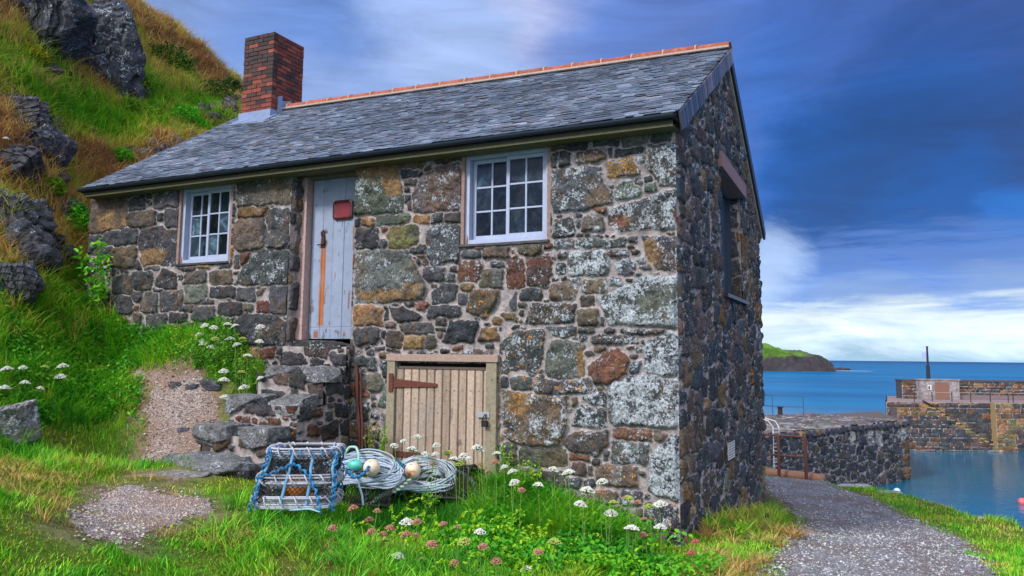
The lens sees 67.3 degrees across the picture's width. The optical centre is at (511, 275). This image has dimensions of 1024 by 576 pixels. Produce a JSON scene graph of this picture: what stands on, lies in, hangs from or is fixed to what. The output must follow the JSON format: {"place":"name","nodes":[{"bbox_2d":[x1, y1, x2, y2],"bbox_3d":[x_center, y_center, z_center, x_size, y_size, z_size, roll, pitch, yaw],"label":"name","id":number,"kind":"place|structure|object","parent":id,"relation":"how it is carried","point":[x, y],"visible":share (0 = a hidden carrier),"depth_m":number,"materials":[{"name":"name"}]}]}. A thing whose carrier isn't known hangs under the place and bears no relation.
{"place":"outdoors","nodes":[
{"label":"outdoors","id":0,"kind":"place"},
{"bbox_2d":[55,482,214,549],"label":"path","id":1,"kind":"structure","parent":0,"point":[151,515],"depth_m":6.42,"materials":[{"name":"grey gravel"}]},
{"bbox_2d":[132,469,188,480],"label":"path","id":2,"kind":"structure","parent":0,"point":[173,478],"depth_m":7.45,"materials":[{"name":"grey gravel"}]},
{"bbox_2d":[125,356,221,461],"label":"path","id":3,"kind":"structure","parent":0,"point":[175,421],"depth_m":9.36,"materials":[{"name":"grey gravel"}]},
{"bbox_2d":[0,1,1023,575],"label":"ground","id":4,"kind":"structure","parent":0,"point":[60,531],"depth_m":7.12,"materials":[{"name":"green plant"}]},
{"bbox_2d":[0,399,41,443],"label":"boulder","id":5,"kind":"object","parent":4,"relation":"on","point":[24,415],"visible":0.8,"depth_m":8.07,"materials":[{"name":"stone"}]},
{"bbox_2d":[0,260,44,304],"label":"boulder","id":6,"kind":"object","parent":4,"relation":"on","point":[27,277],"visible":0.8,"depth_m":9.93,"materials":[{"name":"stone"}]},
{"bbox_2d":[0,144,45,183],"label":"boulder","id":7,"kind":"object","parent":4,"relation":"on","point":[26,162],"visible":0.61,"depth_m":12.58,"materials":[{"name":"stone"}]},
{"bbox_2d":[0,93,52,127],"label":"boulder","id":8,"kind":"object","parent":4,"relation":"on","point":[39,116],"visible":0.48,"depth_m":13.81,"materials":[{"name":"stone"}]},
{"bbox_2d":[0,189,57,232],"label":"boulder","id":9,"kind":"object","parent":4,"relation":"on","point":[42,217],"visible":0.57,"depth_m":11.25,"materials":[{"name":"stone"}]},
{"bbox_2d":[2,218,63,275],"bbox_3d":[-6.942,-0.344,11.053,0.885,0.927,0.769,4,-7,-29],"label":"boulder","id":10,"kind":"object","parent":4,"relation":"on","point":[46,250],"visible":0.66,"depth_m":10.87,"materials":[{"name":"stone"}]},
{"bbox_2d":[18,41,52,67],"bbox_3d":[-9.902,-4.547,15.906,0.900,0.588,0.697,-2,-7,26],"label":"bush","id":11,"kind":"object","parent":4,"relation":"on","point":[42,53],"visible":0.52,"depth_m":15.76,"materials":[{"name":"green plant"}]},
{"bbox_2d":[8,123,77,171],"bbox_3d":[-8.361,-2.210,13.627,1.034,1.017,1.026,1,-6,-6],"label":"boulder","id":12,"kind":"object","parent":4,"relation":"on","point":[65,144],"visible":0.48,"depth_m":13.47,"materials":[{"name":"grey stone"}]},
{"bbox_2d":[4,0,98,64],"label":"boulder","id":13,"kind":"object","parent":4,"relation":"on","point":[71,23],"visible":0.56,"depth_m":16.58,"materials":[{"name":"grey stone"}]},
{"bbox_2d":[44,63,64,77],"bbox_3d":[-9.897,-4.382,16.405,0.558,0.415,0.502,-2,-7,26],"label":"stone","id":14,"kind":"object","parent":4,"relation":"on","point":[57,70],"visible":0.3,"depth_m":16.35,"materials":[{"name":"grey stone"}]},
{"bbox_2d":[44,176,67,196],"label":"bush","id":15,"kind":"object","parent":4,"relation":"on","point":[52,182],"visible":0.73,"depth_m":13.09,"materials":[{"name":"green plant"}]},
{"bbox_2d":[50,232,65,245],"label":"stone","id":16,"kind":"object","parent":4,"relation":"on","point":[60,237],"visible":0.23,"depth_m":12.28,"materials":[{"name":"grey stone"}]},
{"bbox_2d":[59,244,80,264],"bbox_3d":[-7.290,-0.317,12.398,0.622,0.412,0.480,-2,-7,26],"label":"boulder","id":17,"kind":"object","parent":4,"relation":"on","point":[71,248],"visible":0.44,"depth_m":12.31,"materials":[{"name":"stone"}]},
{"bbox_2d":[60,198,87,223],"bbox_3d":[-7.738,-1.073,13.387,0.519,0.546,0.456,-2,-7,26],"label":"boulder","id":18,"kind":"object","parent":4,"relation":"on","point":[69,203],"visible":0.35,"depth_m":13.27,"materials":[{"name":"stone"}]},
{"bbox_2d":[66,199,88,236],"bbox_3d":[-7.571,-0.911,13.354,0.562,0.848,0.464,-2,-7,26],"label":"bush","id":19,"kind":"object","parent":4,"relation":"on","point":[77,213],"visible":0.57,"depth_m":13.27,"materials":[{"name":"green plant"}]},
{"bbox_2d":[73,238,120,312],"bbox_3d":[-5.990,0.029,11.190,0.503,1.134,0.769,-2,-7,26],"label":"elder sapling","id":20,"kind":"object","parent":4,"relation":"on","point":[96,289],"visible":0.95,"depth_m":11.10,"materials":[{"name":"green plant"}]},
{"bbox_2d":[62,0,145,102],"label":"boulder","id":21,"kind":"object","parent":4,"relation":"on","point":[117,51],"visible":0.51,"depth_m":18.20,"materials":[{"name":"grey stone"}]},
{"bbox_2d":[101,0,130,11],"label":"boulder","id":22,"kind":"object","parent":4,"relation":"on","point":[124,5],"visible":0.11,"depth_m":20.46,"materials":[{"name":"grey stone"}]},
{"bbox_2d":[0,0,242,290],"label":"straw tussocks","id":23,"kind":"object","parent":4,"relation":"on","point":[138,25],"visible":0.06,"depth_m":15.25,"materials":[{"name":"brown plant"}]},
{"bbox_2d":[108,146,134,164],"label":"bush","id":24,"kind":"object","parent":4,"relation":"on","point":[128,155],"visible":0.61,"depth_m":15.89,"materials":[{"name":"green plant"}]},
{"bbox_2d":[0,232,248,445],"bbox_3d":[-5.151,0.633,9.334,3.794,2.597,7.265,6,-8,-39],"label":"bank grass","id":25,"kind":"structure","parent":4,"relation":"on","point":[66,405],"depth_m":9.86,"materials":[{"name":"green plant"}]},
{"bbox_2d":[118,97,144,113],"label":"bush","id":26,"kind":"object","parent":4,"relation":"on","point":[136,104],"visible":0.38,"depth_m":17.84,"materials":[{"name":"green plant"}]},
{"bbox_2d":[0,0,291,362],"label":"hill grass","id":27,"kind":"structure","parent":4,"relation":"on","point":[91,144],"depth_m":16.05,"materials":[{"name":"green plant"}]},
{"bbox_2d":[141,70,159,94],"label":"bush","id":28,"kind":"object","parent":4,"relation":"on","point":[147,78],"visible":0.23,"depth_m":19.03,"materials":[{"name":"green plant"}]},
{"bbox_2d":[138,105,168,119],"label":"bush","id":29,"kind":"object","parent":4,"relation":"on","point":[150,108],"visible":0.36,"depth_m":17.68,"materials":[{"name":"green plant"}]},
{"bbox_2d":[144,38,198,72],"bbox_3d":[-10.129,-6.245,22.327,2.031,1.049,1.690,-2,-7,26],"label":"bush","id":30,"kind":"object","parent":4,"relation":"on","point":[163,48],"visible":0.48,"depth_m":22.03,"materials":[{"name":"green plant"}]},
{"bbox_2d":[156,471,211,477],"bbox_3d":[-3.232,1.952,7.585,0.524,0.047,0.282,1,-6,-3],"label":"stone","id":31,"kind":"object","parent":4,"relation":"on","point":[191,474],"visible":0.94,"depth_m":7.50,"materials":[{"name":"grey stone"}]},
{"bbox_2d":[168,103,201,125],"bbox_3d":[-8.102,-3.848,18.926,1.024,0.768,0.832,-2,-7,26],"label":"bush","id":32,"kind":"object","parent":4,"relation":"on","point":[179,110],"visible":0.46,"depth_m":18.75,"materials":[{"name":"green plant"}]},
{"bbox_2d":[184,340,209,369],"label":"carrot leaves","id":33,"kind":"object","parent":4,"relation":"on","point":[196,365],"visible":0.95,"depth_m":9.73,"materials":[{"name":"green plant"}]},
{"bbox_2d":[193,118,212,130],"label":"bush","id":34,"kind":"object","parent":4,"relation":"on","point":[199,123],"visible":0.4,"depth_m":18.93,"materials":[{"name":"green plant"}]},
{"bbox_2d":[199,378,222,390],"bbox_3d":[-3.766,1.365,9.615,0.328,0.165,0.173,1,-6,0],"label":"stone","id":35,"kind":"object","parent":4,"relation":"on","point":[209,385],"visible":0.81,"depth_m":9.54,"materials":[{"name":"grey stone"}]},
{"bbox_2d":[197,342,226,369],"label":"carrot leaves","id":36,"kind":"object","parent":4,"relation":"on","point":[213,353],"visible":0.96,"depth_m":9.70,"materials":[{"name":"green plant"}]},
{"bbox_2d":[0,450,436,575],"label":"seed grass","id":37,"kind":"structure","parent":4,"relation":"on","point":[21,478],"depth_m":6.27,"materials":[{"name":"green plant"}]},
{"bbox_2d":[198,77,238,99],"bbox_3d":[-8.719,-5.270,22.517,1.563,1.057,1.288,-2,-7,26],"label":"bush","id":38,"kind":"object","parent":4,"relation":"on","point":[224,86],"visible":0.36,"depth_m":22.28,"materials":[{"name":"green plant"}]},
{"bbox_2d":[208,315,231,345],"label":"carrot leaves","id":39,"kind":"object","parent":4,"relation":"on","point":[218,333],"visible":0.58,"depth_m":9.90,"materials":[{"name":"green plant"}]},
{"bbox_2d":[216,332,238,366],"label":"carrot leaves","id":40,"kind":"object","parent":4,"relation":"on","point":[227,355],"visible":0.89,"depth_m":9.71,"materials":[{"name":"green plant"}]},
{"bbox_2d":[219,95,239,119],"bbox_3d":[-7.658,-4.453,20.859,0.636,1.035,0.576,1,-6,-7],"label":"boulder","id":41,"kind":"object","parent":4,"relation":"on","point":[231,100],"visible":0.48,"depth_m":20.81,"materials":[{"name":"stone"}]},
{"bbox_2d":[223,76,242,92],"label":"bush","id":42,"kind":"object","parent":4,"relation":"on","point":[234,82],"visible":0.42,"depth_m":23.89,"materials":[{"name":"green plant"}]},
{"bbox_2d":[222,355,248,388],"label":"carrot leaves","id":43,"kind":"object","parent":4,"relation":"on","point":[237,380],"visible":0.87,"depth_m":9.56,"materials":[{"name":"green plant"}]},
{"bbox_2d":[233,357,259,392],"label":"carrot leaves","id":44,"kind":"object","parent":4,"relation":"on","point":[252,371],"visible":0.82,"depth_m":9.53,"materials":[{"name":"green plant"}]},
{"bbox_2d":[160,340,351,480],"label":"stone steps","id":45,"kind":"structure","parent":4,"relation":"on","point":[304,394],"depth_m":8.69,"materials":[{"name":"grey stone"}]},
{"bbox_2d":[247,441,346,513],"bbox_3d":[-1.929,1.798,6.968,0.826,0.581,0.741,1,-6,-4],"label":"lobster creel","id":46,"kind":"object","parent":4,"relation":"on","point":[330,489],"visible":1,"depth_m":6.79,"materials":[{"name":"plastic"}]},
{"bbox_2d":[285,479,312,495],"bbox_3d":[-1.987,1.994,7.165,0.270,0.270,0.270,-2,-7,26],"label":"float buoy","id":47,"kind":"object","parent":46,"relation":"in","point":[294,492],"visible":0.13,"depth_m":7.05,"materials":[{"name":"plastic"}]},
{"bbox_2d":[354,364,361,468],"bbox_3d":[-1.801,1.677,9.030,0.048,1.257,0.288,5,-7,-33],"label":"rusty bar","id":48,"kind":"object","parent":4,"relation":"on","point":[357,400],"visible":0.73,"depth_m":9.05,"materials":[{"name":"metal"}]},
{"bbox_2d":[360,373,363,453],"bbox_3d":[-1.740,1.716,8.927,0.031,1.154,0.286,4,-7,-26],"label":"rusty bar","id":49,"kind":"object","parent":4,"relation":"on","point":[362,430],"visible":0.71,"depth_m":8.94,"materials":[{"name":"metal"}]},
{"bbox_2d":[341,468,401,506],"bbox_3d":[-1.562,2.175,8.027,0.763,0.371,0.594,0,-6,6],"label":"lobster creel","id":50,"kind":"object","parent":4,"relation":"on","point":[384,502],"visible":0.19,"depth_m":7.76,"materials":[{"name":"fabric"}]},
{"bbox_2d":[319,448,404,488],"bbox_3d":[-1.588,1.965,7.832,1.011,0.386,0.192,1,-6,-2],"label":"rope coil","id":51,"kind":"object","parent":50,"relation":"on","point":[384,480],"visible":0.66,"depth_m":7.82,"materials":[{"name":"grey fabric"}]},
{"bbox_2d":[348,459,362,470],"bbox_3d":[-1.592,1.924,7.810,0.158,0.120,0.132,-2,-7,26],"label":"float buoy","id":52,"kind":"object","parent":51,"relation":"on","point":[355,464],"visible":1,"depth_m":7.76,"materials":[{"name":"plastic"}]},
{"bbox_2d":[345,465,369,478],"bbox_3d":[-1.545,1.955,7.661,0.260,0.139,0.116,0,-6,2],"label":"rope","id":53,"kind":"object","parent":51,"relation":"on","point":[363,473],"visible":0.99,"depth_m":7.64,"materials":[{"name":"blue fabric"}]},
{"bbox_2d":[363,459,379,475],"bbox_3d":[-1.414,1.938,7.755,0.172,0.172,0.172,-2,-7,26],"label":"float buoy","id":54,"kind":"object","parent":51,"relation":"on","point":[374,468],"visible":0.96,"depth_m":7.70,"materials":[{"name":"plastic"}]},
{"bbox_2d":[370,478,411,509],"bbox_3d":[-1.242,2.232,7.817,0.439,0.327,0.116,1,-6,-3],"label":"rope","id":55,"kind":"object","parent":50,"relation":"on","point":[395,490],"visible":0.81,"depth_m":7.81,"materials":[{"name":"fabric"}]},
{"bbox_2d":[363,420,379,453],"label":"wall weed","id":56,"kind":"object","parent":4,"relation":"on","point":[370,437],"depth_m":8.72,"materials":[{"name":"green plant"}]},
{"bbox_2d":[378,422,387,473],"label":"wall weed","id":57,"kind":"object","parent":4,"relation":"on","point":[383,445],"depth_m":8.74,"materials":[{"name":"green plant"}]},
{"bbox_2d":[399,517,413,563],"bbox_3d":[-0.825,2.091,6.016,0.121,0.385,0.119,-2,-7,26],"label":"wild carrot","id":58,"kind":"object","parent":4,"relation":"on","point":[407,521],"visible":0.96,"depth_m":6.00,"materials":[{"name":"white plant"}]},
{"bbox_2d":[399,491,422,506],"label":"carrot leaves","id":59,"kind":"object","parent":4,"relation":"on","point":[410,496],"visible":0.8,"depth_m":8.04,"materials":[{"name":"green plant"}]},
{"bbox_2d":[173,482,659,575],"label":"lush grass","id":60,"kind":"structure","parent":4,"relation":"on","point":[385,553],"depth_m":6.12,"materials":[{"name":"green plant"}]},
{"bbox_2d":[76,32,766,545],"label":"stone cottage","id":61,"kind":"structure","parent":4,"relation":"on","point":[546,266],"depth_m":8.97,"materials":[{"name":"grey stone"}]},
{"bbox_2d":[174,184,230,265],"bbox_3d":[-4.238,-0.706,10.687,1.010,1.139,0.221,-2,-7,26],"label":"window","id":62,"kind":"structure","parent":61,"relation":"in","point":[206,210],"depth_m":10.71,"materials":[{"name":"paint"}]},
{"bbox_2d":[308,177,355,338],"bbox_3d":[-2.235,-0.231,9.859,0.870,2.075,0.092,-2,-7,26],"label":"door","id":63,"kind":"structure","parent":61,"relation":"in","point":[330,308],"depth_m":9.90,"materials":[{"name":"paint"}]},
{"bbox_2d":[388,369,489,469],"bbox_3d":[-0.838,1.598,8.652,1.320,1.065,0.118,-2,-7,26],"label":"hatch door","id":64,"kind":"structure","parent":61,"relation":"in","point":[447,408],"depth_m":8.66,"materials":[{"name":"brown wood"}]},
{"bbox_2d":[457,147,548,246],"bbox_3d":[-0.066,-0.886,8.687,1.120,1.113,0.220,-2,-7,26],"label":"window","id":65,"kind":"structure","parent":61,"relation":"in","point":[506,192],"depth_m":8.69,"materials":[{"name":"paint"}]},
{"bbox_2d":[717,151,748,304],"bbox_3d":[2.906,-0.566,10.540,0.358,1.835,1.900,-2,-7,26],"label":"gable window","id":66,"kind":"structure","parent":61,"relation":"in","point":[732,186],"depth_m":11.04,"materials":[{"name":"paint"}]},
{"bbox_2d":[420,487,441,513],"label":"carrot leaves","id":67,"kind":"object","parent":4,"relation":"on","point":[429,507],"visible":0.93,"depth_m":7.89,"materials":[{"name":"green plant"}]},
{"bbox_2d":[426,540,438,574],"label":"pink flower","id":68,"kind":"object","parent":4,"relation":"on","point":[430,543],"visible":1,"depth_m":5.87,"materials":[{"name":"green plant"}]},
{"bbox_2d":[391,460,478,499],"bbox_3d":[-0.814,2.189,8.323,0.843,0.351,0.616,-1,-6,11],"label":"lobster creel","id":69,"kind":"object","parent":4,"relation":"on","point":[442,494],"visible":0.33,"depth_m":8.08,"materials":[{"name":"fabric"}]},
{"bbox_2d":[388,455,456,493],"bbox_3d":[-0.965,2.091,8.103,0.764,0.376,0.197,0,-6,2],"label":"rope coil","id":70,"kind":"object","parent":69,"relation":"on","point":[419,486],"visible":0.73,"depth_m":8.11,"materials":[{"name":"white fabric"}]},
{"bbox_2d":[405,462,420,478],"bbox_3d":[-1.039,2.040,8.053,0.172,0.172,0.172,-2,-7,26],"label":"float buoy","id":71,"kind":"object","parent":70,"relation":"on","point":[412,470],"visible":0.92,"depth_m":7.99,"materials":[{"name":"plastic"}]},
{"bbox_2d":[72,293,809,540],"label":"wall foot grass","id":72,"kind":"structure","parent":4,"relation":"on","point":[760,509],"depth_m":9.59,"materials":[{"name":"green plant"}]},
{"bbox_2d":[458,453,469,509],"bbox_3d":[-0.499,2.142,7.900,0.115,0.640,0.115,0,-6,4],"label":"wild carrot","id":73,"kind":"object","parent":4,"relation":"on","point":[462,455],"visible":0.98,"depth_m":7.90,"materials":[{"name":"white plant"}]},
{"bbox_2d":[457,537,471,574],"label":"wild carrot","id":74,"kind":"object","parent":4,"relation":"on","point":[465,541],"visible":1,"depth_m":5.79,"materials":[{"name":"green plant"}]},
{"bbox_2d":[488,481,509,504],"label":"carrot leaves","id":75,"kind":"object","parent":4,"relation":"on","point":[492,492],"visible":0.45,"depth_m":7.78,"materials":[{"name":"green plant"}]},
{"bbox_2d":[495,444,513,480],"bbox_3d":[-0.081,2.005,8.163,0.213,0.550,0.188,2,-6,-12],"label":"wall weed","id":76,"kind":"object","parent":4,"relation":"on","point":[505,461],"depth_m":8.16,"materials":[{"name":"green plant"}]},
{"bbox_2d":[351,497,658,575],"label":"bedstraw","id":77,"kind":"object","parent":4,"relation":"on","point":[506,526],"visible":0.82,"depth_m":6.57,"materials":[{"name":"green plant"}]},
{"bbox_2d":[508,458,526,497],"bbox_3d":[0.068,2.122,7.857,0.199,0.533,0.145,5,-8,-38],"label":"wall weed","id":78,"kind":"object","parent":4,"relation":"on","point":[520,484],"depth_m":7.86,"materials":[{"name":"green plant"}]},
{"bbox_2d":[523,460,543,487],"bbox_3d":[0.215,2.115,7.986,0.243,0.441,0.191,-2,-7,26],"label":"wall weed","id":79,"kind":"object","parent":4,"relation":"on","point":[533,471],"depth_m":7.99,"materials":[{"name":"green plant"}]},
{"bbox_2d":[441,462,655,540],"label":"tall wall grass","id":80,"kind":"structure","parent":4,"relation":"on","point":[528,504],"depth_m":7.61,"materials":[{"name":"green plant"}]},
{"bbox_2d":[547,538,562,575],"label":"wild carrot","id":81,"kind":"object","parent":4,"relation":"on","point":[555,541],"visible":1,"depth_m":5.51,"materials":[{"name":"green plant"}]},
{"bbox_2d":[562,469,574,536],"bbox_3d":[0.508,2.136,6.927,0.120,0.777,0.127,-2,-7,26],"label":"wild carrot","id":82,"kind":"object","parent":4,"relation":"on","point":[568,472],"visible":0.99,"depth_m":6.94,"materials":[{"name":"white plant"}]},
{"bbox_2d":[425,470,725,575],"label":"foreground weeds","id":83,"kind":"object","parent":4,"relation":"on","point":[621,552],"visible":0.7,"depth_m":6.57,"materials":[{"name":"green plant"}]},
{"bbox_2d":[574,500,586,540],"bbox_3d":[0.603,2.259,6.775,0.123,0.549,0.123,1,-6,-2],"label":"wild carrot","id":84,"kind":"object","parent":4,"relation":"on","point":[580,503],"visible":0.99,"depth_m":6.79,"materials":[{"name":"white plant"}]},
{"bbox_2d":[580,486,595,537],"bbox_3d":[0.673,2.207,6.843,0.142,0.660,0.142,1,-6,-5],"label":"wild carrot","id":85,"kind":"object","parent":4,"relation":"on","point":[589,490],"visible":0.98,"depth_m":6.85,"materials":[{"name":"white plant"}]},
{"bbox_2d":[604,509,617,543],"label":"wild carrot","id":86,"kind":"object","parent":4,"relation":"on","point":[609,513],"visible":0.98,"depth_m":6.80,"materials":[{"name":"white plant"}]},
{"bbox_2d":[624,524,639,555],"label":"wild carrot","id":87,"kind":"object","parent":4,"relation":"on","point":[631,528],"visible":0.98,"depth_m":6.50,"materials":[{"name":"white plant"}]},
{"bbox_2d":[643,503,653,561],"bbox_3d":[1.175,2.257,6.583,0.095,0.600,0.107,-2,-7,26],"label":"wild carrot","id":88,"kind":"object","parent":4,"relation":"on","point":[648,506],"visible":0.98,"depth_m":6.58,"materials":[{"name":"green plant"}]},
{"bbox_2d":[652,500,667,573],"bbox_3d":[1.274,2.251,6.614,0.143,0.626,0.136,-2,-7,26],"label":"wild carrot","id":89,"kind":"object","parent":4,"relation":"on","point":[659,504],"visible":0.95,"depth_m":6.62,"materials":[{"name":"white plant"}]},
{"bbox_2d":[653,523,666,563],"bbox_3d":[1.251,2.324,6.489,0.115,0.454,0.116,-2,-7,26],"label":"wild carrot","id":90,"kind":"object","parent":4,"relation":"on","point":[658,526],"visible":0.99,"depth_m":6.50,"materials":[{"name":"white plant"}]},
{"bbox_2d":[617,510,822,575],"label":"straw grass","id":91,"kind":"structure","parent":4,"relation":"on","point":[798,533],"depth_m":7.40,"materials":[{"name":"plant"}]},
{"bbox_2d":[735,519,748,538],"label":"wall weed","id":92,"kind":"object","parent":4,"relation":"on","point":[738,526],"depth_m":7.81,"materials":[{"name":"green plant"}]},
{"bbox_2d":[764,433,807,479],"bbox_3d":[6.086,4.125,17.581,1.303,0.982,0.074,-4,-8,37],"label":"path railing","id":93,"kind":"object","parent":4,"relation":"on","point":[778,455],"visible":0.56,"depth_m":17.48,"materials":[{"name":"metal"}]},
{"bbox_2d":[765,467,826,481],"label":"kerb beam","id":94,"kind":"structure","parent":4,"relation":"on","point":[785,473],"depth_m":17.56,"materials":[{"name":"brown wood"}]},
{"bbox_2d":[763,411,910,486],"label":"pier","id":95,"kind":"structure","parent":4,"relation":"on","point":[871,448],"depth_m":33.30,"materials":[{"name":"stone"}]},
{"bbox_2d":[764,417,779,467],"bbox_3d":[9.751,6.383,29.352,0.760,1.988,0.540,-4,-8,39],"label":"access ladder","id":96,"kind":"object","parent":95,"relation":"attached to","point":[773,428],"visible":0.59,"depth_m":29.12,"materials":[{"name":"white metal"}]},
{"bbox_2d":[764,394,803,415],"bbox_3d":[13.198,6.474,38.241,2.303,1.069,0.948,-5,-8,42],"label":"pier railing","id":97,"kind":"object","parent":95,"relation":"on","point":[772,406],"visible":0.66,"depth_m":37.91,"materials":[{"name":"metal"}]},
{"bbox_2d":[142,0,1023,362],"label":"sky","id":98,"kind":"structure","parent":0,"point":[886,137],"materials":[{"name":"blue"}]},
{"bbox_2d":[762,343,835,371],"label":"island","id":99,"kind":"structure","parent":0,"point":[776,359],"depth_m":373.97,"materials":[{"name":"grey stone"}]},
{"bbox_2d":[750,476,1005,575],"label":"gravel path","id":100,"kind":"structure","parent":0,"point":[818,553],"depth_m":8.34,"materials":[{"name":"grey gravel"}]},
{"bbox_2d":[762,360,1023,528],"bbox_3d":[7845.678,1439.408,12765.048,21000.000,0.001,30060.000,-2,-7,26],"label":"sea","id":101,"kind":"structure","parent":0,"point":[977,483],"depth_m":88.52,"materials":[{"name":"liquid"}]},
{"bbox_2d":[885,379,1023,451],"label":"pier","id":102,"kind":"structure","parent":101,"relation":"in","point":[961,422],"depth_m":48.32,"materials":[{"name":"stone"}]},
{"bbox_2d":[922,346,930,378],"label":"signal mast","id":103,"kind":"object","parent":102,"relation":"on","point":[925,355],"visible":0.9,"depth_m":53.65,"materials":[{"name":"metal"}]},
{"bbox_2d":[914,392,1023,402],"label":"pier railing","id":104,"kind":"object","parent":102,"relation":"on","point":[990,397],"visible":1,"depth_m":48.85,"materials":[{"name":"metal"}]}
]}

